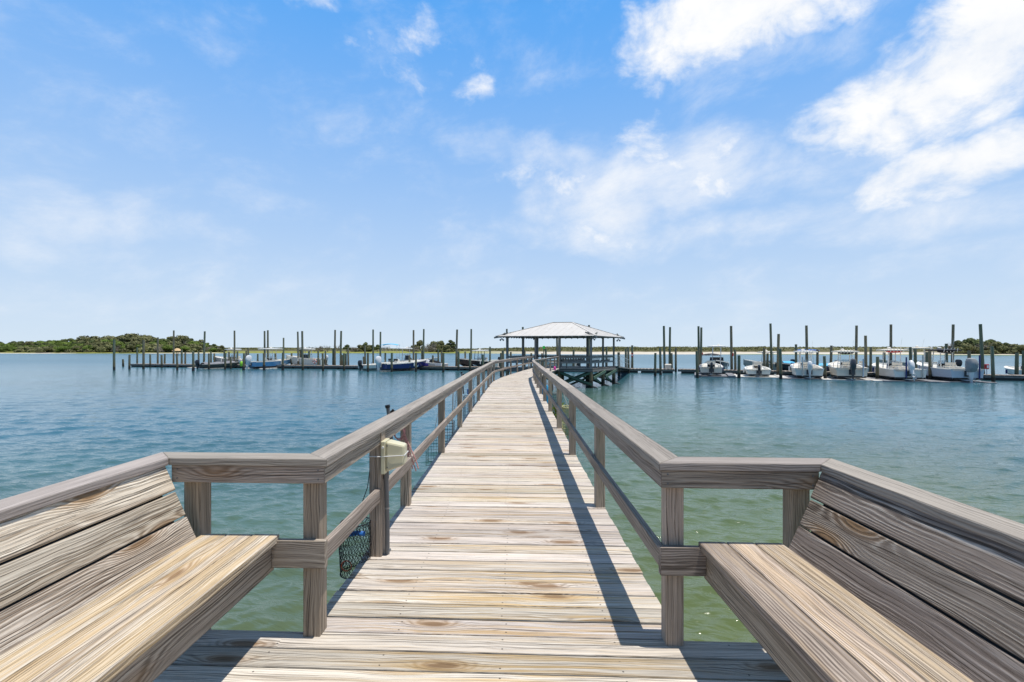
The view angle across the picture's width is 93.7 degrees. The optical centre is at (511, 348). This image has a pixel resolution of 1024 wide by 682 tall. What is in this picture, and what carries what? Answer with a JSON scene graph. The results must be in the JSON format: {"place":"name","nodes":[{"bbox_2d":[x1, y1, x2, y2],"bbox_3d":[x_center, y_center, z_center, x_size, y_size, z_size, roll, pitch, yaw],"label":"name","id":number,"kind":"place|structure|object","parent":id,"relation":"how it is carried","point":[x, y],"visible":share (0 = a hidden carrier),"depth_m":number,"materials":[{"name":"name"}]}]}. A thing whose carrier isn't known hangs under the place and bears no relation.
{"place":"outdoors","nodes":[
{"label":"outdoors","id":0,"kind":"place"},
{"bbox_2d":[0,347,1021,354],"bbox_3d":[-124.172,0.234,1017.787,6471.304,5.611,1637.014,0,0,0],"label":"shore land","id":1,"kind":"structure","parent":0,"point":[821,352],"depth_m":317.50,"materials":[{"name":"plant"}]},
{"bbox_2d":[13,346,30,352],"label":"shrub","id":2,"kind":"object","parent":1,"relation":"on","point":[21,349],"visible":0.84,"depth_m":330.40,"materials":[{"name":"green plant"}]},
{"bbox_2d":[35,346,60,352],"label":"shrub","id":3,"kind":"object","parent":1,"relation":"on","point":[47,349],"visible":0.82,"depth_m":325.63,"materials":[{"name":"green plant"}]},
{"bbox_2d":[55,346,67,352],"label":"tree","id":4,"kind":"object","parent":1,"relation":"on","point":[60,348],"visible":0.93,"depth_m":327.60,"materials":[{"name":"green plant"}]},
{"bbox_2d":[64,346,83,352],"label":"shrub","id":5,"kind":"object","parent":1,"relation":"on","point":[72,350],"visible":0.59,"depth_m":329.11,"materials":[{"name":"green plant"}]},
{"bbox_2d":[75,335,99,342],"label":"tree","id":6,"kind":"object","parent":1,"relation":"on","point":[87,338],"visible":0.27,"depth_m":372.44,"materials":[{"name":"green plant"}]},
{"bbox_2d":[81,344,101,352],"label":"shrub","id":7,"kind":"object","parent":1,"relation":"on","point":[94,346],"visible":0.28,"depth_m":330.88,"materials":[{"name":"green plant"}]},
{"bbox_2d":[94,344,119,352],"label":"shrub","id":8,"kind":"object","parent":1,"relation":"on","point":[106,348],"visible":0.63,"depth_m":331.14,"materials":[{"name":"green plant"}]},
{"bbox_2d":[101,335,121,339],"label":"tree","id":9,"kind":"object","parent":1,"relation":"on","point":[107,337],"visible":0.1,"depth_m":372.77,"materials":[{"name":"green plant"}]},
{"bbox_2d":[118,344,138,352],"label":"shrub","id":10,"kind":"object","parent":1,"relation":"on","point":[130,347],"visible":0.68,"depth_m":329.34,"materials":[{"name":"green plant"}]},
{"bbox_2d":[117,333,147,340],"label":"tree","id":11,"kind":"object","parent":1,"relation":"on","point":[130,335],"visible":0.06,"depth_m":374.73,"materials":[{"name":"green plant"}]},
{"bbox_2d":[137,337,159,342],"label":"tree","id":12,"kind":"object","parent":1,"relation":"on","point":[148,339],"visible":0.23,"depth_m":359.60,"materials":[{"name":"green plant"}]},
{"bbox_2d":[138,343,162,352],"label":"shrub","id":13,"kind":"object","parent":1,"relation":"on","point":[151,348],"visible":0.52,"depth_m":332.71,"materials":[{"name":"green plant"}]},
{"bbox_2d":[167,335,196,341],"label":"tree","id":14,"kind":"object","parent":1,"relation":"on","point":[180,338],"visible":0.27,"depth_m":377.40,"materials":[{"name":"green plant"}]},
{"bbox_2d":[181,345,207,352],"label":"shrub","id":15,"kind":"object","parent":1,"relation":"on","point":[196,348],"visible":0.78,"depth_m":337.29,"materials":[{"name":"green plant"}]},
{"bbox_2d":[411,340,422,350],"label":"tree","id":16,"kind":"object","parent":1,"relation":"on","point":[419,343],"visible":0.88,"depth_m":358.59,"materials":[{"name":"green plant"}]},
{"bbox_2d":[425,343,436,351],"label":"shrub","id":17,"kind":"object","parent":1,"relation":"on","point":[431,348],"visible":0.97,"depth_m":346.16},
{"bbox_2d":[436,344,455,351],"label":"shrub","id":18,"kind":"object","parent":1,"relation":"on","point":[445,348],"visible":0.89,"depth_m":342.96,"materials":[{"name":"green plant"}]},
{"bbox_2d":[446,340,455,349],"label":"tree","id":19,"kind":"object","parent":1,"relation":"on","point":[452,344],"visible":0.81,"depth_m":351.89,"materials":[{"name":"green plant"}]},
{"bbox_2d":[227,346,944,350],"bbox_3d":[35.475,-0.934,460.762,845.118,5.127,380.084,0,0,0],"label":"distant scrub","id":20,"kind":"object","parent":1,"relation":"on","point":[679,348],"visible":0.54,"depth_m":424.16,"materials":[{"name":"green plant"}]},
{"bbox_2d":[948,343,979,353],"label":"shrub","id":21,"kind":"object","parent":1,"relation":"on","point":[964,347],"visible":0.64,"depth_m":244.53,"materials":[{"name":"green plant"}]},
{"bbox_2d":[963,338,979,346],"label":"tree","id":22,"kind":"object","parent":1,"relation":"on","point":[971,340],"visible":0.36,"depth_m":254.90,"materials":[{"name":"green plant"}]},
{"bbox_2d":[965,347,1002,353],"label":"shrub","id":23,"kind":"object","parent":1,"relation":"on","point":[987,351],"visible":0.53,"depth_m":242.73,"materials":[{"name":"green plant"}]},
{"bbox_2d":[984,342,1008,352],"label":"tree","id":24,"kind":"object","parent":1,"relation":"on","point":[996,345],"visible":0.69,"depth_m":246.72,"materials":[{"name":"green plant"}]},
{"bbox_2d":[999,347,1023,353],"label":"shrub","id":25,"kind":"object","parent":1,"relation":"on","point":[1009,350],"visible":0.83,"depth_m":240.71,"materials":[{"name":"green plant"}]},
{"bbox_2d":[0,353,1023,642],"bbox_3d":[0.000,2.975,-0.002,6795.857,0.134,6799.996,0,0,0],"label":"water","id":26,"kind":"structure","parent":0,"point":[66,415],"depth_m":17.77,"materials":[{"name":"liquid"}]},
{"bbox_2d":[113,339,115,369],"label":"piling","id":27,"kind":"object","parent":26,"relation":"in","point":[114,366],"visible":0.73,"depth_m":67.30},
{"bbox_2d":[142,340,144,368],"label":"piling","id":28,"kind":"object","parent":26,"relation":"in","point":[143,354],"visible":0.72,"depth_m":71.06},
{"bbox_2d":[157,337,158,363],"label":"piling","id":29,"kind":"object","parent":26,"relation":"in","point":[157,350],"visible":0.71,"depth_m":82.13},
{"bbox_2d":[173,330,174,363],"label":"piling","id":30,"kind":"object","parent":26,"relation":"in","point":[173,346],"visible":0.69,"depth_m":81.64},
{"bbox_2d":[192,351,194,370],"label":"piling","id":31,"kind":"object","parent":26,"relation":"in","point":[193,362],"visible":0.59,"depth_m":64.64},
{"bbox_2d":[203,331,205,361],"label":"piling","id":32,"kind":"object","parent":26,"relation":"in","point":[204,341],"visible":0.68,"depth_m":79.73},
{"bbox_2d":[195,360,238,368],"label":"jon boat","id":33,"kind":"object","parent":26,"relation":"on","point":[212,365],"visible":0.81,"depth_m":72.06,"materials":[{"name":"metal"}]},
{"bbox_2d":[215,345,242,363],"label":"motorboat","id":34,"kind":"object","parent":26,"relation":"on","point":[219,359],"visible":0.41,"depth_m":79.48,"materials":[{"name":"grey plastic"}]},
{"bbox_2d":[131,364,357,368],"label":"floating dock","id":35,"kind":"object","parent":26,"relation":"on","point":[278,366],"visible":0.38,"depth_m":73.26,"materials":[{"name":"grey wood"}]},
{"bbox_2d":[267,330,268,358],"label":"piling","id":36,"kind":"object","parent":26,"relation":"in","point":[267,344],"visible":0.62,"depth_m":77.47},
{"bbox_2d":[297,332,298,364],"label":"piling","id":37,"kind":"object","parent":26,"relation":"in","point":[298,347],"visible":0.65,"depth_m":75.67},
{"bbox_2d":[301,331,303,369],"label":"piling","id":38,"kind":"object","parent":26,"relation":"in","point":[302,356],"visible":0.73,"depth_m":67.28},
{"bbox_2d":[286,347,327,364],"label":"motorboat","id":39,"kind":"object","parent":26,"relation":"on","point":[307,360],"visible":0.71,"depth_m":76.03,"materials":[{"name":"grey"}]},
{"bbox_2d":[334,330,335,364],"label":"piling","id":40,"kind":"object","parent":26,"relation":"in","point":[334,347],"visible":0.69,"depth_m":74.82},
{"bbox_2d":[340,331,341,364],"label":"piling","id":41,"kind":"object","parent":26,"relation":"in","point":[340,347],"visible":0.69,"depth_m":74.14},
{"bbox_2d":[372,329,373,363],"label":"piling","id":42,"kind":"object","parent":26,"relation":"in","point":[372,346],"visible":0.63,"depth_m":73.33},
{"bbox_2d":[358,360,388,370],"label":"skiff","id":43,"kind":"object","parent":26,"relation":"on","point":[361,366],"visible":0.61,"depth_m":65.97,"materials":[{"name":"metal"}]},
{"bbox_2d":[375,356,425,371],"bbox_3d":[-15.128,2.175,66.230,3.025,2.415,8.534,0,0,41],"label":"motorboat","id":44,"kind":"object","parent":26,"relation":"on","point":[401,365],"visible":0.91,"depth_m":64.64,"materials":[{"name":"blue plastic"}]},
{"bbox_2d":[398,347,436,361],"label":"motorboat","id":45,"kind":"object","parent":26,"relation":"on","point":[406,358],"visible":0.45,"depth_m":74.25,"materials":[{"name":"grey"}]},
{"bbox_2d":[455,329,457,365],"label":"piling","id":46,"kind":"object","parent":26,"relation":"in","point":[456,354],"visible":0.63,"depth_m":69.75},
{"bbox_2d":[470,329,471,358],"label":"piling","id":47,"kind":"object","parent":26,"relation":"in","point":[471,342],"visible":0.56,"depth_m":69.72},
{"bbox_2d":[153,368,790,681],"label":"boardwalk","id":48,"kind":"structure","parent":26,"relation":"in","point":[509,558],"depth_m":2.85,"materials":[{"name":"brown wood"}]},
{"bbox_2d":[0,452,327,681],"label":"bench","id":49,"kind":"object","parent":48,"relation":"on","point":[116,573],"visible":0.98,"depth_m":1.92,"materials":[{"name":"brown wood"}]},
{"bbox_2d":[303,356,533,636],"bbox_3d":[-0.345,1.116,19.996,1.444,1.133,35.105,0,0,4],"label":"railing","id":50,"kind":"object","parent":48,"relation":"attached to","point":[343,453],"visible":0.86,"depth_m":3.06,"materials":[{"name":"brown wood"}]},
{"bbox_2d":[339,470,371,578],"bbox_3d":[-1.105,1.092,3.418,0.246,1.004,0.224,0,0,0],"label":"crab trap","id":51,"kind":"object","parent":50,"relation":"hanging from","point":[359,533],"visible":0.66,"depth_m":3.35,"materials":[{"name":"black metal"}]},
{"bbox_2d":[368,431,407,556],"bbox_3d":[-0.896,1.090,3.477,0.266,0.984,0.145,0,0,0],"label":"utility post","id":52,"kind":"object","parent":50,"relation":"attached to","point":[386,455],"visible":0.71,"depth_m":3.44,"materials":[{"name":"brown wood"}]},
{"bbox_2d":[385,404,394,439],"bbox_3d":[-1.103,0.746,4.338,0.087,0.490,0.044,0,0,-27],"label":"rod holder","id":53,"kind":"object","parent":50,"relation":"attached to","point":[387,407],"visible":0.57,"depth_m":4.32,"materials":[{"name":"grey plastic"}]},
{"bbox_2d":[394,428,418,470],"bbox_3d":[-0.988,0.890,4.447,0.248,0.493,0.048,0,0,0],"label":"rope","id":54,"kind":"object","parent":50,"relation":"attached to","point":[404,437],"visible":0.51,"depth_m":4.46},
{"bbox_2d":[425,414,437,465],"bbox_3d":[-1.190,1.292,7.300,0.208,0.905,0.258,0,0,0],"label":"crab trap","id":55,"kind":"object","parent":50,"relation":"hanging from","point":[436,446],"visible":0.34,"depth_m":7.30,"materials":[{"name":"black metal"}]},
{"bbox_2d":[463,384,474,418],"bbox_3d":[-1.122,1.244,12.600,0.291,1.208,0.414,0,0,0],"label":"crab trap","id":56,"kind":"object","parent":50,"relation":"attached to","point":[473,396],"visible":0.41,"depth_m":12.49,"materials":[{"name":"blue metal"}]},
{"bbox_2d":[445,391,456,441],"bbox_3d":[-1.124,1.166,8.575,0.240,0.957,0.660,0,0,0],"label":"crab trap","id":57,"kind":"object","parent":48,"relation":"attached to","point":[452,429],"visible":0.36,"depth_m":8.25,"materials":[{"name":"black metal"}]},
{"bbox_2d":[532,356,683,645],"bbox_3d":[1.428,1.116,19.583,1.602,1.132,34.446,0,0,5],"label":"railing","id":58,"kind":"object","parent":48,"relation":"attached to","point":[646,454],"visible":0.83,"depth_m":3.00,"materials":[{"name":"brown wood"}]},
{"bbox_2d":[562,395,568,438],"bbox_3d":[1.160,1.215,9.899,0.309,1.212,0.484,0,0,-21],"label":"crab trap","id":59,"kind":"object","parent":58,"relation":"hanging from","point":[564,409],"visible":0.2,"depth_m":9.78,"materials":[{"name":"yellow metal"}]},
{"bbox_2d":[659,457,1023,681],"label":"bench","id":60,"kind":"object","parent":48,"relation":"on","point":[872,577],"visible":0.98,"depth_m":1.75,"materials":[{"name":"brown wood"}]},
{"bbox_2d":[457,349,499,366],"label":"motorboat","id":61,"kind":"object","parent":26,"relation":"on","point":[474,362],"visible":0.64,"depth_m":69.44,"materials":[{"name":"grey plastic"}]},
{"bbox_2d":[417,366,674,372],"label":"floating dock","id":62,"kind":"object","parent":26,"relation":"on","point":[632,370],"visible":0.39,"depth_m":65.22,"materials":[{"name":"grey wood"}]},
{"bbox_2d":[494,322,624,387],"bbox_3d":[4.155,1.386,39.600,10.096,7.208,5.970,0,0,13],"label":"gazebo","id":63,"kind":"object","parent":26,"relation":"in","point":[560,330],"visible":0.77,"depth_m":38.16,"materials":[{"name":"grey wood"}]},
{"bbox_2d":[562,356,589,367],"bbox_3d":[5.050,1.025,37.422,2.264,0.930,0.554,0,0,13],"label":"bench","id":64,"kind":"object","parent":63,"relation":"on","point":[575,360],"visible":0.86,"depth_m":37.26,"materials":[{"name":"grey wood"}]},
{"bbox_2d":[544,358,579,365],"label":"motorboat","id":65,"kind":"object","parent":26,"relation":"on","point":[570,364],"visible":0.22,"depth_m":67.60,"materials":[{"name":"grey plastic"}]},
{"bbox_2d":[617,352,619,375],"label":"piling","id":66,"kind":"object","parent":26,"relation":"in","point":[618,359],"visible":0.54,"depth_m":52.87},
{"bbox_2d":[627,347,629,372],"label":"piling","id":67,"kind":"object","parent":26,"relation":"in","point":[628,361],"visible":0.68,"depth_m":58.62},
{"bbox_2d":[654,353,656,376],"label":"piling","id":68,"kind":"object","parent":26,"relation":"in","point":[655,356],"visible":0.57,"depth_m":51.96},
{"bbox_2d":[659,348,661,374],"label":"piling","id":69,"kind":"object","parent":26,"relation":"in","point":[660,364],"visible":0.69,"depth_m":54.74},
{"bbox_2d":[663,326,665,367],"bbox_3d":[19.970,0.737,62.815,0.473,7.517,0.333,0,0,0],"label":"piling","id":70,"kind":"object","parent":26,"relation":"in","point":[664,358],"visible":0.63,"depth_m":62.70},
{"bbox_2d":[668,327,670,363],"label":"piling","id":71,"kind":"object","parent":26,"relation":"in","point":[669,361],"visible":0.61,"depth_m":62.51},
{"bbox_2d":[695,351,698,377],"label":"piling","id":72,"kind":"object","parent":26,"relation":"in","point":[697,366],"visible":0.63,"depth_m":49.45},
{"bbox_2d":[697,326,699,348],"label":"piling","id":73,"kind":"object","parent":26,"relation":"in","point":[698,332],"visible":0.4,"depth_m":61.02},
{"bbox_2d":[700,327,701,361],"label":"piling","id":74,"kind":"object","parent":26,"relation":"in","point":[701,344],"visible":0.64,"depth_m":60.37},
{"bbox_2d":[694,372,735,377],"bbox_3d":[22.282,2.950,52.962,4.020,0.430,5.680,0,0,21],"label":"floating lift","id":75,"kind":"object","parent":26,"relation":"on","point":[730,375],"visible":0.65,"depth_m":51.46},
{"bbox_2d":[699,353,723,375],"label":"motorboat","id":76,"kind":"object","parent":75,"relation":"on","point":[711,368],"visible":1,"depth_m":51.86,"materials":[{"name":"grey plastic"}]},
{"bbox_2d":[705,344,729,368],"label":"motorboat","id":77,"kind":"object","parent":26,"relation":"on","point":[725,364],"visible":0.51,"depth_m":62.67,"materials":[{"name":"grey"}]},
{"bbox_2d":[730,326,732,369],"bbox_3d":[27.059,0.824,59.144,0.420,7.338,0.340,0,0,0],"label":"piling","id":78,"kind":"object","parent":26,"relation":"in","point":[731,351],"visible":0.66,"depth_m":59.01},
{"bbox_2d":[737,355,740,377],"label":"piling","id":79,"kind":"object","parent":26,"relation":"in","point":[738,366],"visible":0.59,"depth_m":48.87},
{"bbox_2d":[734,374,787,377],"bbox_3d":[26.322,3.010,51.640,5.220,0.310,5.680,0,0,22],"label":"floating lift","id":80,"kind":"object","parent":26,"relation":"on","point":[753,376],"visible":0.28,"depth_m":50.57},
{"bbox_2d":[743,361,770,376],"bbox_3d":[26.648,2.168,52.218,2.665,1.687,5.732,0,0,22],"label":"skiff","id":81,"kind":"object","parent":80,"relation":"on","point":[757,370],"visible":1,"depth_m":50.33,"materials":[{"name":"grey plastic"}]},
{"bbox_2d":[763,348,765,366],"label":"piling","id":82,"kind":"object","parent":26,"relation":"in","point":[764,356],"visible":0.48,"depth_m":57.25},
{"bbox_2d":[743,343,794,369],"bbox_3d":[31.960,1.115,59.731,5.860,3.671,2.510,0,0,38],"label":"motorboat","id":83,"kind":"object","parent":26,"relation":"on","point":[747,362],"visible":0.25,"depth_m":59.80,"materials":[{"name":"grey plastic"}]},
{"bbox_2d":[769,323,772,369],"bbox_3d":[31.020,0.718,57.434,0.440,7.548,0.296,0,0,0],"label":"piling","id":84,"kind":"object","parent":26,"relation":"in","point":[771,352],"visible":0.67,"depth_m":57.33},
{"bbox_2d":[776,334,779,374],"bbox_3d":[29.300,1.415,52.860,0.385,6.151,0.322,0,0,0],"label":"piling","id":85,"kind":"object","parent":26,"relation":"in","point":[778,348],"visible":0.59,"depth_m":52.74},
{"bbox_2d":[779,349,781,378],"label":"piling","id":86,"kind":"object","parent":26,"relation":"in","point":[780,363],"visible":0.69,"depth_m":47.29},
{"bbox_2d":[678,369,934,377],"bbox_3d":[33.171,2.850,53.548,27.716,0.720,2.310,0,0,27],"label":"floating dock","id":87,"kind":"object","parent":26,"relation":"on","point":[772,372],"visible":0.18,"depth_m":55.56,"materials":[{"name":"grey wood"}]},
{"bbox_2d":[775,349,837,370],"bbox_3d":[35.124,1.540,57.152,6.878,3.047,2.716,0,0,14],"label":"motorboat","id":88,"kind":"object","parent":26,"relation":"on","point":[786,365],"visible":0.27,"depth_m":57.02,"materials":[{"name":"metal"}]},
{"bbox_2d":[805,325,807,361],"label":"piling","id":89,"kind":"object","parent":26,"relation":"in","point":[806,342],"visible":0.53,"depth_m":55.78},
{"bbox_2d":[782,375,833,379],"bbox_3d":[30.217,3.030,49.428,4.620,0.270,6.200,0,0,25],"label":"floating lift","id":90,"kind":"object","parent":26,"relation":"on","point":[796,377],"visible":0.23,"depth_m":47.55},
{"bbox_2d":[789,341,823,379],"bbox_3d":[30.616,1.143,50.102,2.922,3.948,7.537,0,0,25],"label":"motorboat","id":91,"kind":"object","parent":90,"relation":"on","point":[809,369],"visible":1,"depth_m":47.67,"materials":[{"name":"grey plastic"}]},
{"bbox_2d":[823,356,826,377],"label":"piling","id":92,"kind":"object","parent":26,"relation":"in","point":[825,369],"visible":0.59,"depth_m":46.81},
{"bbox_2d":[818,377,882,381],"bbox_3d":[33.024,3.020,47.528,4.620,0.290,6.200,0,0,25],"label":"floating lift","id":93,"kind":"object","parent":26,"relation":"on","point":[849,379],"visible":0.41,"depth_m":45.66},
{"bbox_2d":[826,340,868,380],"bbox_3d":[33.523,1.189,48.281,3.025,4.083,7.884,0,0,25],"label":"motorboat","id":94,"kind":"object","parent":93,"relation":"on","point":[851,369],"visible":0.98,"depth_m":45.90,"materials":[{"name":"grey plastic"}]},
{"bbox_2d":[855,325,857,363],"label":"piling","id":95,"kind":"object","parent":26,"relation":"in","point":[856,341],"visible":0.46,"depth_m":53.95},
{"bbox_2d":[864,336,867,376],"bbox_3d":[36.453,1.555,49.436,0.339,5.874,0.294,0,0,0],"label":"piling","id":96,"kind":"object","parent":26,"relation":"in","point":[865,352],"visible":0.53,"depth_m":49.34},
{"bbox_2d":[869,347,871,371],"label":"piling","id":97,"kind":"object","parent":26,"relation":"in","point":[870,359],"visible":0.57,"depth_m":52.82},
{"bbox_2d":[875,357,878,378],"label":"piling","id":98,"kind":"object","parent":26,"relation":"in","point":[877,369],"visible":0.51,"depth_m":45.93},
{"bbox_2d":[889,324,891,362],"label":"piling","id":99,"kind":"object","parent":26,"relation":"in","point":[890,345],"visible":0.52,"depth_m":52.74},
{"bbox_2d":[866,377,939,382],"bbox_3d":[36.780,3.010,46.213,4.220,0.310,6.720,0,0,18],"label":"floating lift","id":100,"kind":"object","parent":26,"relation":"on","point":[886,379],"visible":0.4,"depth_m":44.15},
{"bbox_2d":[872,341,926,380],"bbox_3d":[37.257,0.943,46.743,3.025,3.907,8.235,0,0,18],"label":"motorboat","id":101,"kind":"object","parent":100,"relation":"on","point":[896,370],"visible":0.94,"depth_m":44.52,"materials":[{"name":"grey plastic"}]},
{"bbox_2d":[879,341,962,366],"bbox_3d":[46.228,0.850,54.526,7.260,4.080,2.922,0,0,37],"label":"motorboat","id":102,"kind":"object","parent":26,"relation":"on","point":[959,362],"visible":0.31,"depth_m":53.95,"materials":[{"name":"grey plastic"}]},
{"bbox_2d":[928,351,931,379],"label":"piling","id":103,"kind":"object","parent":26,"relation":"in","point":[929,365],"visible":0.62,"depth_m":45.65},
{"bbox_2d":[951,324,954,361],"bbox_3d":[45.847,0.967,49.971,0.397,7.052,0.286,0,0,0],"label":"piling","id":104,"kind":"object","parent":26,"relation":"in","point":[953,334],"visible":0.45,"depth_m":49.89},
{"bbox_2d":[924,378,996,382],"bbox_3d":[40.833,3.030,45.382,4.220,0.270,6.720,0,0,13],"label":"floating lift","id":105,"kind":"object","parent":26,"relation":"on","point":[941,380],"visible":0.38,"depth_m":42.91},
{"bbox_2d":[916,341,984,382],"bbox_3d":[41.230,1.195,45.745,3.025,4.375,8.227,0,0,13],"label":"motorboat","id":106,"kind":"object","parent":105,"relation":"on","point":[970,371],"visible":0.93,"depth_m":43.35,"materials":[{"name":"grey plastic"}]},
{"bbox_2d":[979,324,984,373],"bbox_3d":[48.304,0.967,49.293,0.702,7.067,0.329,0,0,0],"label":"piling","id":107,"kind":"object","parent":26,"relation":"in","point":[981,345],"visible":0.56,"depth_m":49.18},
{"bbox_2d":[990,346,994,381],"bbox_3d":[42.455,2.126,42.366,0.432,4.737,0.286,0,0,0],"label":"piling","id":108,"kind":"object","parent":26,"relation":"in","point":[992,364],"visible":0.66,"depth_m":42.28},
{"bbox_2d":[983,374,1023,380],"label":"floating dock","id":109,"kind":"object","parent":26,"relation":"on","point":[1004,377],"visible":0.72,"depth_m":45.39,"materials":[{"name":"grey wood"}]},
{"bbox_2d":[1004,366,1021,374],"bbox_3d":[53.490,2.309,50.073,2.510,1.817,5.660,0,0,18],"label":"skiff","id":110,"kind":"object","parent":26,"relation":"on","point":[1009,369],"visible":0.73,"depth_m":50.82,"materials":[{"name":"grey plastic"}]},
{"bbox_2d":[1014,353,1018,374],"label":"piling","id":111,"kind":"object","parent":26,"relation":"in","point":[1016,369],"visible":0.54,"depth_m":47.79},
{"bbox_2d":[0,0,1023,348],"label":"sky","id":112,"kind":"structure","parent":0,"point":[629,169],"materials":[{"name":"blue"}]},
{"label":"lift","id":113,"kind":"object","parent":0,"visible":0},
{"bbox_2d":[245,343,289,368],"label":"motorboat","id":114,"kind":"object","parent":113,"relation":"on","point":[270,362],"visible":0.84,"depth_m":72.88,"materials":[{"name":"blue plastic"}]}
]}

